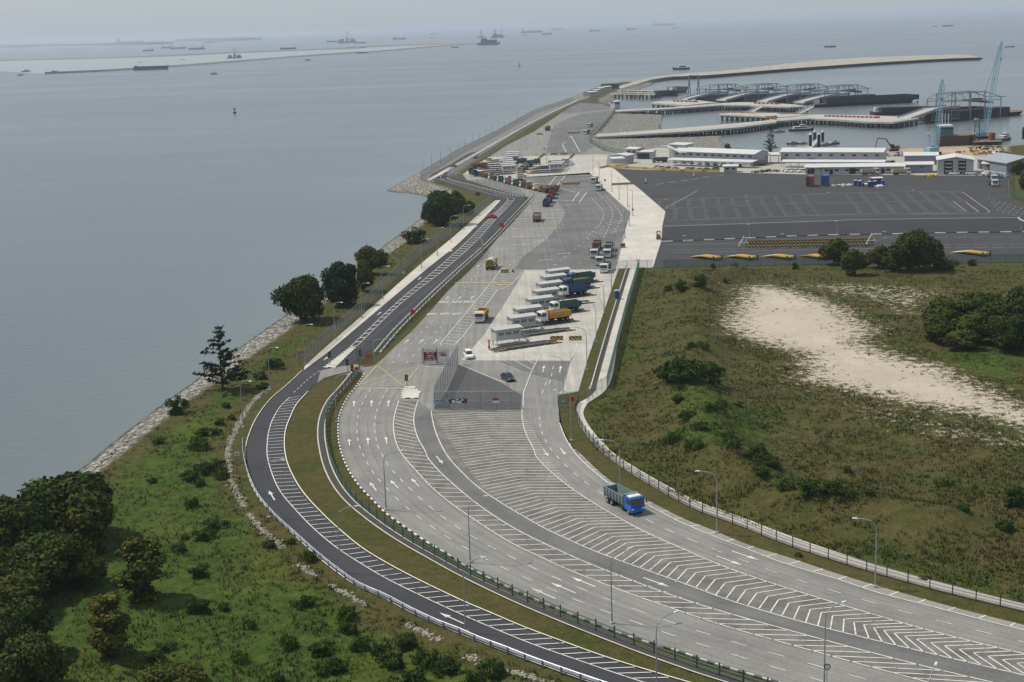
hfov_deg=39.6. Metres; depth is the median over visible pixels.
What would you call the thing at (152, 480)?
shrub
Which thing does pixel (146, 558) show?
column tree
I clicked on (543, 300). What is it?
weighbridge cabin
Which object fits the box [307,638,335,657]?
shrub
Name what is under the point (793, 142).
work boat
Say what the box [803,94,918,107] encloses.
hopper barge
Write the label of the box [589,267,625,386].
railing
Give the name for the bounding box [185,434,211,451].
shrub
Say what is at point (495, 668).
shrub
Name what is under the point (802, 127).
work boat
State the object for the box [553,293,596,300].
weighbridge
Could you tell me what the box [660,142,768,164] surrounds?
office block
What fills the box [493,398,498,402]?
flag
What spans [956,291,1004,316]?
broad tree
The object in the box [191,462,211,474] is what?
shrub
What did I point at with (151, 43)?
shore
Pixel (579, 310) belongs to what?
weighbridge
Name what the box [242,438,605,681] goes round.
crash barrier
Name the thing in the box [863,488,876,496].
shrub
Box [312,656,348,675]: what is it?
shrub
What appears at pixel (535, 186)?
dump truck
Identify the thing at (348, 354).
island kerb
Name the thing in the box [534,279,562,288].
weighbridge cabin
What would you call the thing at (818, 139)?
mooring pile
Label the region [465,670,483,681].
shrub
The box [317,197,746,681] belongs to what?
roadside drain
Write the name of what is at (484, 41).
offshore rig
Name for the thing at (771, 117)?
dump truck
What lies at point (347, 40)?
work vessel
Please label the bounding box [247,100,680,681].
access road
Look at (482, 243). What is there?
chain link fence
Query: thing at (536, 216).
dump truck
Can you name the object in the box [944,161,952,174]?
door
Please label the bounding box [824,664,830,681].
round sign
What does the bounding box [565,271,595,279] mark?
dump truck
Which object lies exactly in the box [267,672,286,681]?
shrub
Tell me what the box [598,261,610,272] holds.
dump truck
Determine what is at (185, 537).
shrub
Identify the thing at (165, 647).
shrub
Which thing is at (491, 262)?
tank lorry
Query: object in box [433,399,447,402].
banner
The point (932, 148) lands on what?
crawler crane
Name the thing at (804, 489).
shrub
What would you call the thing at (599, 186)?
dump truck
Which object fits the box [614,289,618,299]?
portable toilet
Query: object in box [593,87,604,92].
site cabin
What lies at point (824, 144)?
work boat
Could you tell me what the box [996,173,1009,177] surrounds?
rubbish pile
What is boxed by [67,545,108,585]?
bushy tree
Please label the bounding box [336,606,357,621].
shrub
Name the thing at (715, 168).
parked car
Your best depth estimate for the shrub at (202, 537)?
201.80 m
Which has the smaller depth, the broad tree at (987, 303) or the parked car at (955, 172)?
the broad tree at (987, 303)
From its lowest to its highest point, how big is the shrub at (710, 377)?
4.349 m
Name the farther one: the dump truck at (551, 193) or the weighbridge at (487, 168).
the weighbridge at (487, 168)
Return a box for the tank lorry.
[485,257,497,269]
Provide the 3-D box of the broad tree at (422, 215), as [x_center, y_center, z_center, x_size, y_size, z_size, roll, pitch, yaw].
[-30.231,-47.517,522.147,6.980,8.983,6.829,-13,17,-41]
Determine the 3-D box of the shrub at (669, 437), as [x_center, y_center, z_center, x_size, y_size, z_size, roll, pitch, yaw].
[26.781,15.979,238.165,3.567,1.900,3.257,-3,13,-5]
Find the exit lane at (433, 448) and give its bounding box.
[414,401,1023,681]
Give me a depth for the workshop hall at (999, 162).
630.28 m
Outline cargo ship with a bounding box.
[188,45,204,49]
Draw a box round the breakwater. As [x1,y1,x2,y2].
[619,55,981,89]
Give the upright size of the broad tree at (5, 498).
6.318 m
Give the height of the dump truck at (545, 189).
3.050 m
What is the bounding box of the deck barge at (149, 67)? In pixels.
[133,62,168,69]
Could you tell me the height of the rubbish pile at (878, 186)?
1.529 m
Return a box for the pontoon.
[798,139,816,147]
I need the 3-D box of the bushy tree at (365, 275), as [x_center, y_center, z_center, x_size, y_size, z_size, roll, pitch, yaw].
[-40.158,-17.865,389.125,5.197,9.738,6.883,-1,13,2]
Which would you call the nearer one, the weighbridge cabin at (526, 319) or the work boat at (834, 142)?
the weighbridge cabin at (526, 319)
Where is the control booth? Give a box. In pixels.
[609,100,620,109]
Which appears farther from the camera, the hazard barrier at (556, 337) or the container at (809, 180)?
the container at (809, 180)
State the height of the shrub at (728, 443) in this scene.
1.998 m
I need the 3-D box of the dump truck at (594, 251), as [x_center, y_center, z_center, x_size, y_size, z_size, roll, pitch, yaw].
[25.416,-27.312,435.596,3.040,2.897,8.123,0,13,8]
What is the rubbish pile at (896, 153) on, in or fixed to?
on the quay soil
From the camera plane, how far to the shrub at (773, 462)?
222.39 m
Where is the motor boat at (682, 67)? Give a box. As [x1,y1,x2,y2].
[672,62,689,69]
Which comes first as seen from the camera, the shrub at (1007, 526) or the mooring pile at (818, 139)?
the shrub at (1007, 526)
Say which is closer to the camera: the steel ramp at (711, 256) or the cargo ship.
the steel ramp at (711, 256)
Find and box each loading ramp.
[680,83,747,102]
[715,83,789,101]
[756,83,825,103]
[793,84,874,103]
[897,90,1009,121]
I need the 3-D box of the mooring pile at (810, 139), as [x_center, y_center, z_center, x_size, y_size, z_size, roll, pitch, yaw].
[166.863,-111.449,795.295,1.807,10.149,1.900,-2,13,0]
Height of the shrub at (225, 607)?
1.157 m
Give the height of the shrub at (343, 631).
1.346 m
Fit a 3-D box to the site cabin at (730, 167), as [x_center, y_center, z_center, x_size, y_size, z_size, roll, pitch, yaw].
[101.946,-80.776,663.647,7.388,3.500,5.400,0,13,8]
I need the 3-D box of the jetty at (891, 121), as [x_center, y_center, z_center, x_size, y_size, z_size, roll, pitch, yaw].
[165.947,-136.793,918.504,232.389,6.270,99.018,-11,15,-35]
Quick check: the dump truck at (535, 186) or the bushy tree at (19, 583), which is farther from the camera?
the dump truck at (535, 186)
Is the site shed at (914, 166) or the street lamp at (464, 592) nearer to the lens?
the street lamp at (464, 592)
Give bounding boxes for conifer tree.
[192,323,250,388]
[763,130,778,151]
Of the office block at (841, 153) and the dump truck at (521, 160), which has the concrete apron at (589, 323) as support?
the dump truck at (521, 160)
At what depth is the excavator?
734.86 m
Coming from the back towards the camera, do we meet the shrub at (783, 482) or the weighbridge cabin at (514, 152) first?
the weighbridge cabin at (514, 152)
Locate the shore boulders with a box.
[93,273,356,471]
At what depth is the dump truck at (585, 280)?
381.95 m
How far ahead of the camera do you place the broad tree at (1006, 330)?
295.31 m
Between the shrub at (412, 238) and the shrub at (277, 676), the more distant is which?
the shrub at (412, 238)
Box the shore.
[0,37,261,46]
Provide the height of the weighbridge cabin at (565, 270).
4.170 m
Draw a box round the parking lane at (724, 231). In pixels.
[662,218,1023,240]
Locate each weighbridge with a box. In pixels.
[478,168,500,169]
[488,171,512,172]
[488,339,562,352]
[496,173,513,174]
[517,327,575,338]
[521,318,579,328]
[527,168,548,169]
[527,171,560,173]
[529,169,563,171]
[541,300,594,309]
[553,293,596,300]
[570,308,589,312]
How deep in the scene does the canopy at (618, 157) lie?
709.99 m
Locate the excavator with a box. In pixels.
[875,138,899,151]
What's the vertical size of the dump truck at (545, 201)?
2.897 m
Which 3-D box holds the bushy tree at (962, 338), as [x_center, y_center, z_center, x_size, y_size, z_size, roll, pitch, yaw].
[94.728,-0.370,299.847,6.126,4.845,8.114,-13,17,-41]
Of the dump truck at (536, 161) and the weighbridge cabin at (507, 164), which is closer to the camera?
the weighbridge cabin at (507, 164)
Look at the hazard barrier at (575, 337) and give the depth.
321.43 m
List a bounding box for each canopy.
[609,156,624,164]
[668,158,756,167]
[766,152,779,163]
[781,159,885,166]
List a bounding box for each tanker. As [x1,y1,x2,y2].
[115,38,143,42]
[170,45,186,48]
[521,28,542,32]
[652,21,674,25]
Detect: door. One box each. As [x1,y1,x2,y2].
[638,153,643,158]
[643,153,648,158]
[821,176,823,185]
[849,168,855,173]
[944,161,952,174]
[958,161,965,174]
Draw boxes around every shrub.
[143,646,171,667]
[146,477,157,482]
[151,437,165,444]
[156,640,176,653]
[165,394,189,415]
[169,542,187,551]
[178,469,199,482]
[180,533,188,539]
[182,596,200,613]
[184,496,198,508]
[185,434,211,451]
[187,563,208,578]
[188,597,211,614]
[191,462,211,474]
[192,477,205,487]
[192,527,217,541]
[193,427,211,435]
[200,457,225,472]
[202,518,229,530]
[211,427,222,435]
[211,466,229,480]
[214,417,224,425]
[216,602,229,611]
[220,402,230,407]
[227,414,235,419]
[229,649,250,664]
[241,618,257,629]
[253,371,267,379]
[255,381,268,389]
[261,539,276,548]
[263,358,284,369]
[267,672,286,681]
[276,634,299,650]
[286,537,296,543]
[292,595,317,608]
[300,550,318,562]
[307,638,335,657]
[311,642,328,656]
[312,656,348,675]
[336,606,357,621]
[337,623,358,634]
[338,622,356,634]
[347,635,371,652]
[369,643,392,656]
[375,650,404,670]
[380,248,389,261]
[394,632,417,652]
[400,226,427,244]
[400,664,427,681]
[411,647,441,669]
[427,655,461,676]
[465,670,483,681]
[475,658,505,680]
[651,360,680,382]
[656,355,707,383]
[661,430,680,442]
[663,285,673,290]
[671,393,683,403]
[675,279,687,291]
[677,409,696,419]
[684,438,703,449]
[687,341,695,347]
[691,421,708,430]
[692,275,707,287]
[694,360,727,384]
[696,341,709,348]
[701,401,726,411]
[719,435,740,449]
[720,431,736,438]
[731,400,743,406]
[738,449,763,460]
[749,443,772,456]
[752,466,769,477]
[757,455,780,468]
[773,476,796,491]
[792,262,798,268]
[799,478,827,495]
[821,479,843,495]
[842,489,855,496]
[843,466,853,473]
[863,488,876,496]
[918,575,931,580]
[932,257,958,269]
[939,476,954,486]
[956,503,969,511]
[968,258,976,265]
[994,519,1014,532]
[1004,486,1023,506]
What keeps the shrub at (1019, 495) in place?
on the ground at (797, 332)
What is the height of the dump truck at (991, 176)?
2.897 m
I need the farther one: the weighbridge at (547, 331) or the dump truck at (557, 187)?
the dump truck at (557, 187)
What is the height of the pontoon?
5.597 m
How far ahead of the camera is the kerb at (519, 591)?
216.80 m
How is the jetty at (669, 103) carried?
in the sea
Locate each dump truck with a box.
[471,162,487,168]
[471,169,478,176]
[474,307,488,322]
[478,171,488,177]
[488,173,498,180]
[497,176,505,182]
[503,177,511,184]
[510,179,519,186]
[513,158,527,163]
[517,173,523,180]
[518,181,525,188]
[521,163,529,169]
[524,182,534,189]
[526,158,540,163]
[531,183,540,191]
[532,212,541,221]
[536,308,571,323]
[538,185,548,192]
[540,185,559,192]
[542,198,549,206]
[545,195,552,202]
[548,187,555,194]
[548,191,554,198]
[548,299,580,310]
[558,284,588,296]
[561,276,592,286]
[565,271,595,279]
[589,246,599,257]
[590,176,597,182]
[591,239,601,247]
[594,254,604,265]
[596,183,602,190]
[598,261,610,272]
[603,241,612,249]
[603,247,611,257]
[603,483,646,514]
[651,157,667,162]
[751,160,766,165]
[765,115,777,119]
[861,168,879,174]
[892,168,910,174]
[987,174,998,179]
[988,178,997,185]
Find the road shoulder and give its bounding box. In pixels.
[557,400,1023,629]
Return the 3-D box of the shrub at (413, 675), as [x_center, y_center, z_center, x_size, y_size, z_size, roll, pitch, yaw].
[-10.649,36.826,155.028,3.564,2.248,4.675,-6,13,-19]
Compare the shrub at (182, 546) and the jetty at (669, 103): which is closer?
the shrub at (182, 546)
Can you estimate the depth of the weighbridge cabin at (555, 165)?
688.94 m
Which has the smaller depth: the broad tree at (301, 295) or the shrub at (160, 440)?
the shrub at (160, 440)
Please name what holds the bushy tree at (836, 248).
on the ground at (797, 332)
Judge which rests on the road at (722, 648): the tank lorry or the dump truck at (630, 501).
the dump truck at (630, 501)
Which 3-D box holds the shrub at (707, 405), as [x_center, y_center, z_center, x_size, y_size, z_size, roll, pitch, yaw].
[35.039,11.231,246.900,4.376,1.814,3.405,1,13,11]
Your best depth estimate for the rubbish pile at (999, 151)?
703.53 m
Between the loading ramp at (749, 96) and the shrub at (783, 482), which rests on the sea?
the loading ramp at (749, 96)
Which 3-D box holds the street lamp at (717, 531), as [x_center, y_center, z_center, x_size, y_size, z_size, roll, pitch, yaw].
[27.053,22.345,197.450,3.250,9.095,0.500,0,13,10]
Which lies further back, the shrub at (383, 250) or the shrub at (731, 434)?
the shrub at (383, 250)
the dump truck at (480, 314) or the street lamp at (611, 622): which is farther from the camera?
the dump truck at (480, 314)
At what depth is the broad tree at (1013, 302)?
305.02 m
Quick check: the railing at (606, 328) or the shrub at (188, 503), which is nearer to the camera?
the shrub at (188, 503)
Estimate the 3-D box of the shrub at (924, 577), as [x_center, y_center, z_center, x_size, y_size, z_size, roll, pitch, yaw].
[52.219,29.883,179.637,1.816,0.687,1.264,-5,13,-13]
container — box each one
[806,175,813,186]
[821,174,828,185]
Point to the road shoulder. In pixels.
(809, 567)
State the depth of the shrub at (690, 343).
300.66 m
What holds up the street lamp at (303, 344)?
on the ground at (797, 332)
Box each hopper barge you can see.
[652,90,677,96]
[667,86,687,92]
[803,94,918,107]
[870,106,930,115]
[918,106,1022,120]
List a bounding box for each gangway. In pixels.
[748,103,765,111]
[797,104,814,112]
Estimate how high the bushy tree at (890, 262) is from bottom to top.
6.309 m
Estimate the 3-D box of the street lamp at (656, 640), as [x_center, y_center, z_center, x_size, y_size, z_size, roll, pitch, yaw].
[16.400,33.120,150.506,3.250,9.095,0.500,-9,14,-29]
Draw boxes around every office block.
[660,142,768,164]
[780,148,887,162]
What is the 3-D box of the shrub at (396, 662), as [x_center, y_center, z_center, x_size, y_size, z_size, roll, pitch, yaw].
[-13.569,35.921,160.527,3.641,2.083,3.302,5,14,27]
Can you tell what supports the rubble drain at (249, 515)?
on the ground at (797, 332)
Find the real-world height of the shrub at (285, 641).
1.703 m
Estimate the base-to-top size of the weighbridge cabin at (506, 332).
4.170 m
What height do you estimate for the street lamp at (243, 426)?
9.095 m
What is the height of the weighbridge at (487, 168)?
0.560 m
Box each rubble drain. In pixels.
[224,386,269,507]
[245,513,285,548]
[292,563,318,576]
[328,584,366,606]
[405,621,443,641]
[461,654,480,664]
[504,668,554,681]
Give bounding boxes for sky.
[0,0,1023,42]
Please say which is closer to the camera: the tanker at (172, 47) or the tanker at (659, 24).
the tanker at (172, 47)
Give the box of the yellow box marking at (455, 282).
[358,228,555,385]
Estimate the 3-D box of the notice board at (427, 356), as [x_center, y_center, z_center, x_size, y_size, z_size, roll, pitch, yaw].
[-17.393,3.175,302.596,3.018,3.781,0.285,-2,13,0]
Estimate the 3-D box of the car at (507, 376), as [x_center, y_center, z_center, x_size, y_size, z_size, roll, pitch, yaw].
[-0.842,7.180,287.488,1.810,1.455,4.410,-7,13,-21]
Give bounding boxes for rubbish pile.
[751,169,785,172]
[831,183,853,186]
[873,184,886,187]
[886,152,902,155]
[919,174,937,176]
[956,149,992,154]
[968,145,1001,149]
[975,171,1007,175]
[978,150,1010,154]
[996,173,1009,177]
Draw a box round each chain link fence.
[297,193,492,363]
[355,195,523,362]
[420,97,572,178]
[433,391,515,408]
[434,345,457,405]
[448,102,570,200]
[586,376,605,400]
[589,107,616,152]
[607,260,638,385]
[682,254,1021,266]
[999,142,1022,201]
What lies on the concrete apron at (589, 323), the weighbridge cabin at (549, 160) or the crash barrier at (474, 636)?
the weighbridge cabin at (549, 160)
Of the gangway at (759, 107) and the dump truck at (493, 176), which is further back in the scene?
the gangway at (759, 107)
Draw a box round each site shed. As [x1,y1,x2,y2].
[804,164,820,173]
[820,163,905,173]
[903,152,938,164]
[904,161,934,172]
[981,161,988,169]
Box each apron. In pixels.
[317,104,662,410]
[461,154,617,393]
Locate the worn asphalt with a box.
[500,102,629,380]
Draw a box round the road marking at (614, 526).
[244,136,1023,681]
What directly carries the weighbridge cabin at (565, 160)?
on the concrete apron at (589, 323)
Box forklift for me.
[656,231,660,238]
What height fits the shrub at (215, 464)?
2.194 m
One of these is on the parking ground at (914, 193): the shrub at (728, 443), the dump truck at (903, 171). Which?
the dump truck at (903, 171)
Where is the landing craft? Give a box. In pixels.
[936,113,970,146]
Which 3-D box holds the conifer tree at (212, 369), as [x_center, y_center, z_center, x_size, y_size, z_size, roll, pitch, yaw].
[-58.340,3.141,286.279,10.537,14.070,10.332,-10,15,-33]
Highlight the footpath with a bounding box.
[304,99,1023,610]
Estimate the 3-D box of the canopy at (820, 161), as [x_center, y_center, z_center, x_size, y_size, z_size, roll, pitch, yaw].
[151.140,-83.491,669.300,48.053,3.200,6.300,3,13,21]
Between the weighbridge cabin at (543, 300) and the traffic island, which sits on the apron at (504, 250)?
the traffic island
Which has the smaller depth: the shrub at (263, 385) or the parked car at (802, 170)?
the shrub at (263, 385)
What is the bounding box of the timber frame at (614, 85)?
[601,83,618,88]
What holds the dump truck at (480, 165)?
on the concrete apron at (589, 323)
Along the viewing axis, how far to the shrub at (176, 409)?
269.16 m
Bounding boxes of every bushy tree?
[0,568,50,603]
[0,619,23,653]
[51,488,117,551]
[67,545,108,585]
[139,661,206,681]
[354,244,386,269]
[355,258,375,291]
[451,190,465,202]
[459,200,475,214]
[817,237,849,263]
[839,248,872,275]
[866,245,887,267]
[880,252,905,270]
[921,296,964,321]
[922,312,954,342]
[932,239,945,262]
[943,328,981,348]
[950,310,992,339]
[1010,160,1023,174]
[1018,173,1023,189]
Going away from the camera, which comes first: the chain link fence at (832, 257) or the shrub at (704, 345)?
the shrub at (704, 345)
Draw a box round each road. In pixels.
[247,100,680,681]
[339,387,1023,681]
[394,401,1023,681]
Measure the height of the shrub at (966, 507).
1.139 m
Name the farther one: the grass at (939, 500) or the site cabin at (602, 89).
the site cabin at (602, 89)
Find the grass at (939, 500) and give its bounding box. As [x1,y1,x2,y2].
[43,242,1023,681]
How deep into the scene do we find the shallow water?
4538.50 m
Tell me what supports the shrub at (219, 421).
on the ground at (797, 332)
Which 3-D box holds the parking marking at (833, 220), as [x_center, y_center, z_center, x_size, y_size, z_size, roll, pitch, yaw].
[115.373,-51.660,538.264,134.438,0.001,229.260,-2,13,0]
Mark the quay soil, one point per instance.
(946, 150)
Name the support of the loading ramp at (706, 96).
on the sea
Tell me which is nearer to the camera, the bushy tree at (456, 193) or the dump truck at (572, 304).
the dump truck at (572, 304)
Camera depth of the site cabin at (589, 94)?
1376.89 m
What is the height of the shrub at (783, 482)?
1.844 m
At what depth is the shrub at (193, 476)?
229.32 m
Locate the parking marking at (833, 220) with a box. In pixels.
[656,175,1023,252]
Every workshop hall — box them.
[936,153,974,174]
[976,152,1023,172]
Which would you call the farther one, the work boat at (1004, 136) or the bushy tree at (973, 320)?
the work boat at (1004, 136)
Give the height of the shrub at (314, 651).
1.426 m
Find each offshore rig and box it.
[477,30,499,44]
[491,32,504,37]
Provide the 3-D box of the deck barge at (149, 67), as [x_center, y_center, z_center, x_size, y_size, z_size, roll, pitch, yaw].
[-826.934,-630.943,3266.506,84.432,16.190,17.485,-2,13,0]
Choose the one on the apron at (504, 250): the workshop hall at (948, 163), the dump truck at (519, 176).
the dump truck at (519, 176)
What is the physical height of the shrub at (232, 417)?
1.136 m
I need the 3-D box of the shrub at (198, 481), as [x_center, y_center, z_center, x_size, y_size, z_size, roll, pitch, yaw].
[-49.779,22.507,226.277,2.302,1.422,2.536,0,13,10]
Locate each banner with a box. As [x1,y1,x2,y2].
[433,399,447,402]
[448,398,466,403]
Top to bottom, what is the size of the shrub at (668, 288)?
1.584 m
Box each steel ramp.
[691,254,722,260]
[725,254,757,260]
[761,254,795,260]
[802,254,821,259]
[950,250,990,256]
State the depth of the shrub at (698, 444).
230.08 m
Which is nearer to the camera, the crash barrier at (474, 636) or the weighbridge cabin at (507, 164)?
the crash barrier at (474, 636)
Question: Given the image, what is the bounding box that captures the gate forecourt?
[435,365,521,408]
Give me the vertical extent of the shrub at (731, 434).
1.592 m
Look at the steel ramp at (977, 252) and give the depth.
415.91 m
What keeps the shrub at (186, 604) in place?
on the ground at (797, 332)
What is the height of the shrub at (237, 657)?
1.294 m
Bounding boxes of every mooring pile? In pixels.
[809,133,811,145]
[817,132,819,146]
[821,130,823,140]
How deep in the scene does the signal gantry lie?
304.00 m
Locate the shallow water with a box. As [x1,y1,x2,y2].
[0,44,469,73]
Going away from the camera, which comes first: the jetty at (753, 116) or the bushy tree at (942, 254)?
the bushy tree at (942, 254)
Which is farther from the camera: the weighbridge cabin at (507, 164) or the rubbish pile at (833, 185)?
the weighbridge cabin at (507, 164)
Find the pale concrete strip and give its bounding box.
[590,168,664,268]
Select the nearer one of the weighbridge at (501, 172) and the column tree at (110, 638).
the column tree at (110, 638)
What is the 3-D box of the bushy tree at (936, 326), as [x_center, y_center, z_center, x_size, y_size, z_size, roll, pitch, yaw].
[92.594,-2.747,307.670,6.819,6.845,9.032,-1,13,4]
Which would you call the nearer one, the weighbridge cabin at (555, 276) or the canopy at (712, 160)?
the weighbridge cabin at (555, 276)
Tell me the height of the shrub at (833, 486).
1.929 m
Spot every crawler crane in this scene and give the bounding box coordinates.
[923,79,944,154]
[972,41,1002,138]
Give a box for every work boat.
[786,138,797,143]
[788,120,813,130]
[820,142,831,145]
[829,138,839,143]
[998,130,1010,140]
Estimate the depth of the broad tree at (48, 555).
183.16 m
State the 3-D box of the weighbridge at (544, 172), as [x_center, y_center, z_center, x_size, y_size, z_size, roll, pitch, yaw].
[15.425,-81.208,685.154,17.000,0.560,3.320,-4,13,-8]
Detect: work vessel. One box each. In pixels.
[227,50,241,57]
[338,30,355,42]
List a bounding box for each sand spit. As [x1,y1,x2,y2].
[0,43,476,60]
[45,44,466,73]
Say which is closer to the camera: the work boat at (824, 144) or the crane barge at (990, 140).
the crane barge at (990, 140)
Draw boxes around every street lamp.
[240,380,251,427]
[265,459,284,517]
[268,347,277,389]
[303,324,312,363]
[333,302,342,338]
[334,374,349,422]
[337,505,358,572]
[383,450,402,510]
[463,556,486,633]
[468,495,488,562]
[547,355,564,402]
[553,389,572,440]
[572,327,587,369]
[600,439,620,484]
[609,547,632,623]
[656,610,678,681]
[695,470,718,533]
[823,600,846,681]
[852,517,876,587]
[929,662,937,681]
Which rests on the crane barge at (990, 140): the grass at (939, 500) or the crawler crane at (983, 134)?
the crawler crane at (983, 134)
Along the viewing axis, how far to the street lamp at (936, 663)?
135.13 m
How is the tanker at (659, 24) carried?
on the sea
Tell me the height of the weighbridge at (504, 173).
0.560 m
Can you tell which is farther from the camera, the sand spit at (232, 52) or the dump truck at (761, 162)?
the sand spit at (232, 52)
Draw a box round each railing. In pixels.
[325,363,774,681]
[382,194,534,349]
[575,395,1023,608]
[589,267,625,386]
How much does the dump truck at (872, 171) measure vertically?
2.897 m
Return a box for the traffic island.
[325,348,418,397]
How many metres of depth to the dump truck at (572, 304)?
351.65 m
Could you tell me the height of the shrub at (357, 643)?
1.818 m
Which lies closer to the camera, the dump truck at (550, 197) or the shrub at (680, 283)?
the shrub at (680, 283)
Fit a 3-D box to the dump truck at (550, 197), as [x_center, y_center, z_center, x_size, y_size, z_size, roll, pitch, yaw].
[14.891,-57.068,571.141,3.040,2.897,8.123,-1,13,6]
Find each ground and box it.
[41,82,1023,681]
[617,169,1023,267]
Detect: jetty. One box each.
[593,114,918,138]
[610,93,659,98]
[614,102,807,114]
[617,90,651,93]
[618,92,662,97]
[651,100,716,109]
[719,113,804,121]
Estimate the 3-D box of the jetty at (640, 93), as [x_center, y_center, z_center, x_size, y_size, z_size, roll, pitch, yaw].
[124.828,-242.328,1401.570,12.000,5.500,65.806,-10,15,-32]
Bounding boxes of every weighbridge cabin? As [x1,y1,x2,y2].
[489,324,529,345]
[500,159,512,166]
[500,163,517,169]
[501,164,516,172]
[502,161,517,166]
[505,153,521,158]
[505,155,519,158]
[505,312,544,330]
[506,151,522,157]
[511,304,542,314]
[524,294,553,309]
[531,286,564,299]
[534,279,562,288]
[539,273,566,280]
[544,267,570,277]
[548,159,561,164]
[548,163,567,170]
[551,161,568,168]
[554,158,572,165]
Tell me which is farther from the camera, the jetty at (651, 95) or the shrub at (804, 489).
the jetty at (651, 95)
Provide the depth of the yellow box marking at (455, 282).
302.38 m
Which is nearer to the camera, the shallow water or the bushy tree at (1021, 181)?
the bushy tree at (1021, 181)
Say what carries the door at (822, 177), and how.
in the container at (824, 179)
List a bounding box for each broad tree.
[0,494,16,504]
[0,499,53,547]
[0,544,26,580]
[0,595,54,636]
[0,628,73,681]
[11,528,91,589]
[16,471,113,531]
[269,273,326,320]
[319,260,359,305]
[421,201,434,222]
[422,190,465,225]
[887,228,942,270]
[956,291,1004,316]
[977,313,1023,349]
[997,286,1023,315]
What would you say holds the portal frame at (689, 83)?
on the sea
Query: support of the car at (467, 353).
on the concrete apron at (589, 323)
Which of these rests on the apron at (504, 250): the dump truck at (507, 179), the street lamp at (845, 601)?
the dump truck at (507, 179)
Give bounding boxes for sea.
[0,10,1023,501]
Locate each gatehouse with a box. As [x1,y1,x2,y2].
[609,152,634,163]
[624,147,646,158]
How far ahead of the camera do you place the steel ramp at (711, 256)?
423.97 m
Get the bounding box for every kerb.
[284,391,688,681]
[323,347,420,398]
[337,177,1023,681]
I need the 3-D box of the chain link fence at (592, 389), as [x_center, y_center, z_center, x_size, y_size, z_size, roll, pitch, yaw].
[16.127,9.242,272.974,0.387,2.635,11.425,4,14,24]
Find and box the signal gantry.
[373,336,395,363]
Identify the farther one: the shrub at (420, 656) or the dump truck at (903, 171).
the dump truck at (903, 171)
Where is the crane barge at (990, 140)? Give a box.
[969,120,1002,145]
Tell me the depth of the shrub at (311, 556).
192.52 m
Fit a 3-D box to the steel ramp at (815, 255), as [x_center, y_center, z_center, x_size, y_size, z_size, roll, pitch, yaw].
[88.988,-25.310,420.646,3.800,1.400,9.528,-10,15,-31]
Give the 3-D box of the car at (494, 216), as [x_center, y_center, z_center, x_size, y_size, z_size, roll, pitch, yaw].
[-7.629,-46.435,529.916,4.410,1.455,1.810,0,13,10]
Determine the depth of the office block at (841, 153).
687.51 m
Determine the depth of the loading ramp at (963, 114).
967.30 m
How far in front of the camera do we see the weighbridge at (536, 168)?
702.61 m
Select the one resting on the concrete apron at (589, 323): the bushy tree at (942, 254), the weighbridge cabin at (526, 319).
the weighbridge cabin at (526, 319)
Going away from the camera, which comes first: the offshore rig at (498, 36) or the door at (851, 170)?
the door at (851, 170)
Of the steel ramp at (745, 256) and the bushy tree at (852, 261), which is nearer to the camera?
the bushy tree at (852, 261)
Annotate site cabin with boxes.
[583,91,593,96]
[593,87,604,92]
[600,86,611,90]
[722,164,738,171]
[869,177,882,184]
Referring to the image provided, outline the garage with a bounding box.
[636,150,656,158]
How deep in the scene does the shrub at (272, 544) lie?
198.01 m
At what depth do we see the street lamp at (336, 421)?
259.60 m
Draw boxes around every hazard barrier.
[501,269,508,272]
[550,336,562,339]
[569,336,581,340]
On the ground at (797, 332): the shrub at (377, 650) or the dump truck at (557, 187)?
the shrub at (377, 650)
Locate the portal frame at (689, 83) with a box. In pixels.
[687,75,699,95]
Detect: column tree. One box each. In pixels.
[86,591,131,655]
[109,537,166,603]
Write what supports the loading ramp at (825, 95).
on the sea
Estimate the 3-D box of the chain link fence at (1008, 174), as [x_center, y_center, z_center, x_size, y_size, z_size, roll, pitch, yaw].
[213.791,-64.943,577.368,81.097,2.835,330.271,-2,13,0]
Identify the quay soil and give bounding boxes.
[887,147,1000,156]
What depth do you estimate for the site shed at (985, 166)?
636.15 m
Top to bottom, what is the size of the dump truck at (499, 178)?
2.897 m
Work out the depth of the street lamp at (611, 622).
168.64 m
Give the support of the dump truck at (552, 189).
on the worn asphalt
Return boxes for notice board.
[423,347,437,363]
[438,351,446,364]
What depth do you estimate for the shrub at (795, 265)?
403.17 m
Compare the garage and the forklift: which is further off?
the garage
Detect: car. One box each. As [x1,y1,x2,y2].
[463,348,473,358]
[485,214,497,218]
[500,372,514,381]
[710,166,719,169]
[797,168,805,171]
[949,171,959,174]
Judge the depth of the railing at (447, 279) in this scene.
406.75 m
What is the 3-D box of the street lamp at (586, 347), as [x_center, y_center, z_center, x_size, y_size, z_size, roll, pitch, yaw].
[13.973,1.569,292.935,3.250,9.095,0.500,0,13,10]
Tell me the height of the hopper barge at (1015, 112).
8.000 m
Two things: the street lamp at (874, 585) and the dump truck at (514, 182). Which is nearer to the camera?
the street lamp at (874, 585)
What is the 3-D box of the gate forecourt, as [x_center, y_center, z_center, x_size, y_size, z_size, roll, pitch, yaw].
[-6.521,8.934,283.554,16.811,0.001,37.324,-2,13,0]
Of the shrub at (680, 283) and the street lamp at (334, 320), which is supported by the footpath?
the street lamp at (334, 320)
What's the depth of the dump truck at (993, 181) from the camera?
575.56 m

